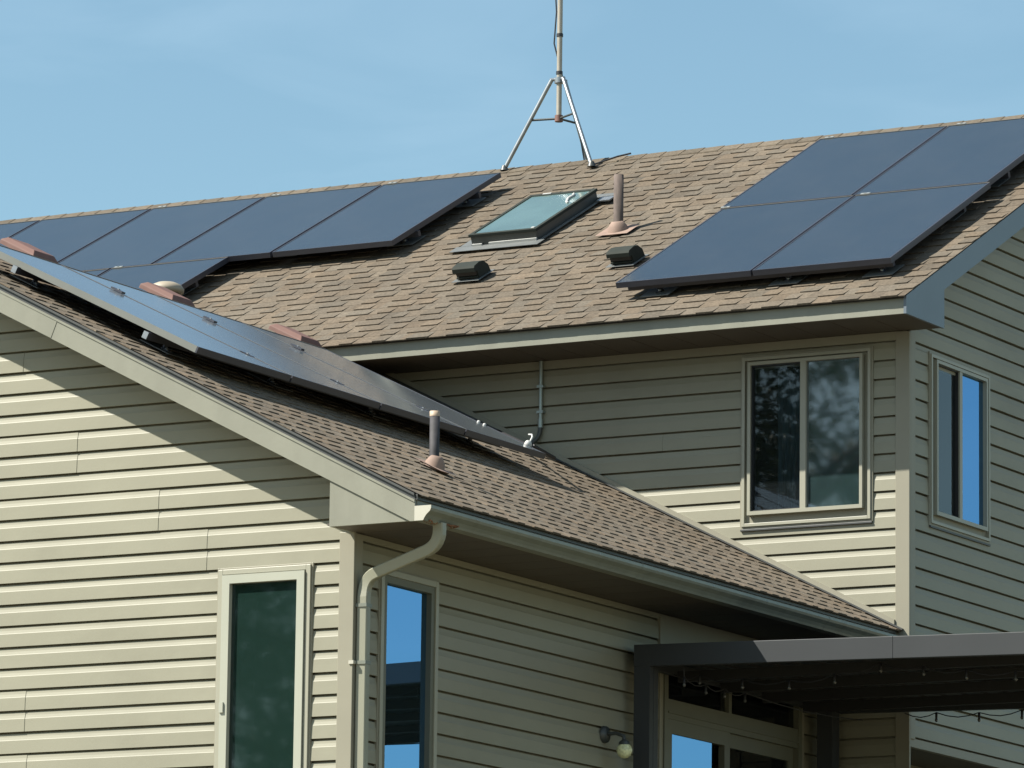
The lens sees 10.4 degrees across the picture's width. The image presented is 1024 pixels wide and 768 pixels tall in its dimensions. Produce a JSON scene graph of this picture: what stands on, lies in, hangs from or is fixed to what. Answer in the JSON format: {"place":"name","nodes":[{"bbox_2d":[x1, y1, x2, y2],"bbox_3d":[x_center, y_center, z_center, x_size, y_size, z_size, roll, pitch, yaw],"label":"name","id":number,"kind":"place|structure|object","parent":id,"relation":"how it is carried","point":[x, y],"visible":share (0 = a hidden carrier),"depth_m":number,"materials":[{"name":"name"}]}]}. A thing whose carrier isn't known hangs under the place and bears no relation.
{"place":"outdoors","nodes":[
{"label":"outdoors","id":0,"kind":"place"},
{"bbox_2d":[0,0,1023,220],"label":"sky","id":1,"kind":"structure","parent":0,"point":[105,104],"materials":[{"name":"blue"}]},
{"bbox_3d":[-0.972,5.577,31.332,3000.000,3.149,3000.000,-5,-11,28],"label":"ground","id":2,"kind":"structure","parent":0,"visible":0},
{"bbox_2d":[0,114,1023,767],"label":"house","id":3,"kind":"structure","parent":2,"relation":"on","point":[206,562],"depth_m":35.86,"materials":[{"name":"plastic"}]},
{"bbox_2d":[9,265,57,293],"bbox_3d":[-1.981,-0.344,35.596,0.230,0.081,4.326,26,4,30],"label":"mounting rail","id":4,"kind":"object","parent":3,"relation":"attached to","point":[15,269],"visible":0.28,"depth_m":33.90,"materials":[{"name":"metal"}]},
{"bbox_2d":[0,245,291,380],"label":"solar panel","id":5,"kind":"object","parent":4,"relation":"attached to","point":[131,310],"visible":1,"depth_m":33.74,"materials":[{"name":"black glass"}]},
{"bbox_2d":[111,286,124,293],"bbox_3d":[-2.436,-0.582,34.665,0.090,0.017,0.040,26,4,30],"label":"panel clamp","id":6,"kind":"object","parent":5,"relation":"attached to","point":[118,290],"visible":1,"depth_m":34.65,"materials":[{"name":"metal"}]},
{"bbox_2d":[61,264,380,408],"bbox_3d":[-1.821,-0.293,34.894,1.896,0.046,1.062,25,4,30],"label":"solar panel","id":7,"kind":"object","parent":4,"relation":"attached to","point":[302,375],"visible":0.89,"depth_m":34.83,"materials":[{"name":"black glass"}]},
{"bbox_2d":[154,294,465,434],"bbox_3d":[-1.301,-0.123,35.823,1.896,0.046,1.062,25,4,30],"label":"solar panel","id":8,"kind":"object","parent":4,"relation":"attached to","point":[391,403],"visible":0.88,"depth_m":35.77,"materials":[{"name":"black glass"}]},
{"bbox_2d":[203,316,216,322],"bbox_3d":[-1.916,-0.412,35.594,0.090,0.017,0.040,26,4,30],"label":"panel clamp","id":9,"kind":"object","parent":8,"relation":"attached to","point":[210,319],"visible":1,"depth_m":35.58,"materials":[{"name":"metal"}]},
{"bbox_2d":[291,343,304,350],"bbox_3d":[-1.397,-0.242,36.523,0.090,0.017,0.040,26,4,30],"label":"panel clamp","id":10,"kind":"object","parent":8,"relation":"attached to","point":[298,347],"visible":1,"depth_m":36.51,"materials":[{"name":"metal"}]},
{"bbox_2d":[244,323,545,458],"bbox_3d":[-0.781,0.047,36.752,1.896,0.046,1.062,25,4,30],"label":"solar panel","id":11,"kind":"object","parent":4,"relation":"attached to","point":[475,429],"visible":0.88,"depth_m":36.69,"materials":[{"name":"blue glass"}]},
{"bbox_2d":[181,281,198,295],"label":"mounting rail","id":12,"kind":"object","parent":3,"relation":"attached to","point":[191,287],"visible":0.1,"depth_m":41.55,"materials":[{"name":"metal"}]},
{"bbox_2d":[83,268,108,275],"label":"solar panel","id":13,"kind":"object","parent":12,"relation":"attached to","point":[98,272],"visible":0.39,"depth_m":42.40,"materials":[{"name":"blue glass"}]},
{"bbox_2d":[99,257,228,291],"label":"solar panel","id":14,"kind":"object","parent":12,"relation":"attached to","point":[185,274],"visible":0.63,"depth_m":41.87,"materials":[{"name":"blue glass"}]},
{"bbox_2d":[214,562,314,767],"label":"window","id":15,"kind":"structure","parent":3,"relation":"in","point":[263,680],"depth_m":32.29,"materials":[{"name":"plastic"}]},
{"bbox_2d":[140,330,499,451],"bbox_3d":[-1.157,0.057,35.062,0.230,0.080,4.326,26,4,30],"label":"mounting rail","id":16,"kind":"object","parent":3,"relation":"attached to","point":[154,337],"visible":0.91,"depth_m":34.47,"materials":[{"name":"metal"}]},
{"bbox_2d":[272,230,425,257],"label":"mounting rail","id":17,"kind":"object","parent":3,"relation":"attached to","point":[414,237],"visible":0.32,"depth_m":41.64,"materials":[{"name":"metal"}]},
{"bbox_2d":[0,220,39,239],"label":"solar panel","id":18,"kind":"object","parent":17,"relation":"attached to","point":[9,230],"visible":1,"depth_m":44.72,"materials":[{"name":"blue glass"}]},
{"bbox_2d":[0,208,150,261],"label":"solar panel","id":19,"kind":"object","parent":17,"relation":"attached to","point":[60,239],"visible":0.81,"depth_m":44.12,"materials":[{"name":"blue glass"}]},
{"bbox_2d":[58,197,264,270],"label":"solar panel","id":20,"kind":"object","parent":17,"relation":"attached to","point":[153,235],"visible":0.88,"depth_m":43.29,"materials":[{"name":"blue glass"}]},
{"bbox_2d":[153,185,380,263],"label":"solar panel","id":21,"kind":"object","parent":17,"relation":"attached to","point":[266,227],"visible":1,"depth_m":42.73,"materials":[{"name":"blue glass"}]},
{"bbox_2d":[272,172,500,256],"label":"solar panel","id":22,"kind":"object","parent":17,"relation":"attached to","point":[383,215],"visible":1,"depth_m":42.17,"materials":[{"name":"black glass"}]},
{"bbox_2d":[371,570,438,767],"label":"window","id":23,"kind":"structure","parent":3,"relation":"in","point":[406,701],"depth_m":32.61,"materials":[{"name":"glass"}]},
{"bbox_2d":[454,192,485,207],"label":"mounting rail","id":24,"kind":"object","parent":3,"relation":"attached to","point":[474,199],"visible":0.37,"depth_m":42.49,"materials":[{"name":"metal"}]},
{"bbox_2d":[497,429,555,459],"bbox_3d":[0.100,0.390,37.798,0.230,0.494,2.010,2,-10,-5],"label":"cable fitting","id":25,"kind":"object","parent":3,"relation":"attached to","point":[529,443],"visible":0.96,"depth_m":36.89,"materials":[{"name":"white plastic"}]},
{"bbox_2d":[500,0,630,170],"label":"antenna mast","id":26,"kind":"object","parent":3,"relation":"on","point":[559,80],"visible":0.91,"depth_m":43.45,"materials":[{"name":"metal"}]},
{"bbox_2d":[663,674,801,767],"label":"patio door","id":27,"kind":"structure","parent":3,"relation":"in","point":[753,733],"depth_m":36.12,"materials":[{"name":"beige glass"}]},
{"bbox_2d":[628,261,904,297],"bbox_3d":[1.699,-0.730,38.027,2.014,0.080,0.230,-5,16,28],"label":"mounting rail","id":28,"kind":"object","parent":3,"relation":"attached to","point":[792,278],"visible":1,"depth_m":37.93,"materials":[{"name":"metal"}]},
{"bbox_2d":[616,195,853,287],"bbox_3d":[1.563,-0.990,38.935,1.030,0.048,1.829,-5,16,28],"label":"solar panel","id":29,"kind":"object","parent":28,"relation":"attached to","point":[734,242],"visible":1,"depth_m":38.84,"materials":[{"name":"black glass"}]},
{"bbox_2d":[752,182,990,275],"bbox_3d":[2.478,-1.066,38.437,1.030,0.048,1.829,-5,16,28],"label":"solar panel","id":30,"kind":"object","parent":28,"relation":"attached to","point":[874,229],"visible":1,"depth_m":38.34,"materials":[{"name":"black glass"}]},
{"bbox_2d":[740,346,873,531],"bbox_3d":[2.023,0.434,37.830,0.991,1.304,0.219,-5,-11,28],"label":"window","id":31,"kind":"structure","parent":3,"relation":"in","point":[826,400],"depth_m":37.73,"materials":[{"name":"glass"}]},
{"bbox_2d":[947,207,966,221],"bbox_3d":[2.230,-1.125,39.147,2.074,0.080,0.230,-5,16,28],"label":"mounting rail","id":32,"kind":"object","parent":3,"relation":"attached to","point":[958,214],"visible":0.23,"depth_m":38.65,"materials":[{"name":"metal"}]},
{"bbox_2d":[923,351,990,546],"bbox_3d":[3.032,0.448,38.113,0.072,1.199,0.993,-5,-11,28],"label":"window","id":33,"kind":"structure","parent":3,"relation":"in","point":[958,461],"depth_m":38.10,"materials":[{"name":"plastic"}]},
{"bbox_2d":[990,171,1010,187],"bbox_3d":[2.598,-1.385,39.863,2.074,0.080,0.230,-5,16,28],"label":"mounting rail","id":34,"kind":"object","parent":3,"relation":"attached to","point":[1002,179],"visible":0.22,"depth_m":39.36,"materials":[{"name":"metal"}]},
{"bbox_2d":[722,126,946,206],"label":"solar panel","id":35,"kind":"object","parent":34,"relation":"attached to","point":[836,166],"visible":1,"depth_m":40.49,"materials":[{"name":"blue glass"}]},
{"bbox_2d":[853,118,1023,195],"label":"solar panel","id":36,"kind":"object","parent":34,"relation":"attached to","point":[991,152],"visible":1,"depth_m":39.89,"materials":[{"name":"blue glass"}]},
{"bbox_2d":[633,632,1023,767],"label":"pergola","id":37,"kind":"object","parent":2,"relation":"on","point":[886,690],"visible":0.99,"depth_m":34.88,"materials":[{"name":"grey metal"}]},
{"bbox_2d":[683,668,862,720],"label":"string lights","id":38,"kind":"object","parent":37,"relation":"hanging from","point":[706,692],"visible":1,"depth_m":35.46},
{"bbox_2d":[673,662,1023,689],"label":"string lights","id":39,"kind":"object","parent":37,"relation":"hanging from","point":[880,671],"visible":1,"depth_m":34.52},
{"bbox_2d":[905,709,1023,721],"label":"string lights","id":40,"kind":"object","parent":37,"relation":"hanging from","point":[937,713],"visible":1,"depth_m":36.57}
]}

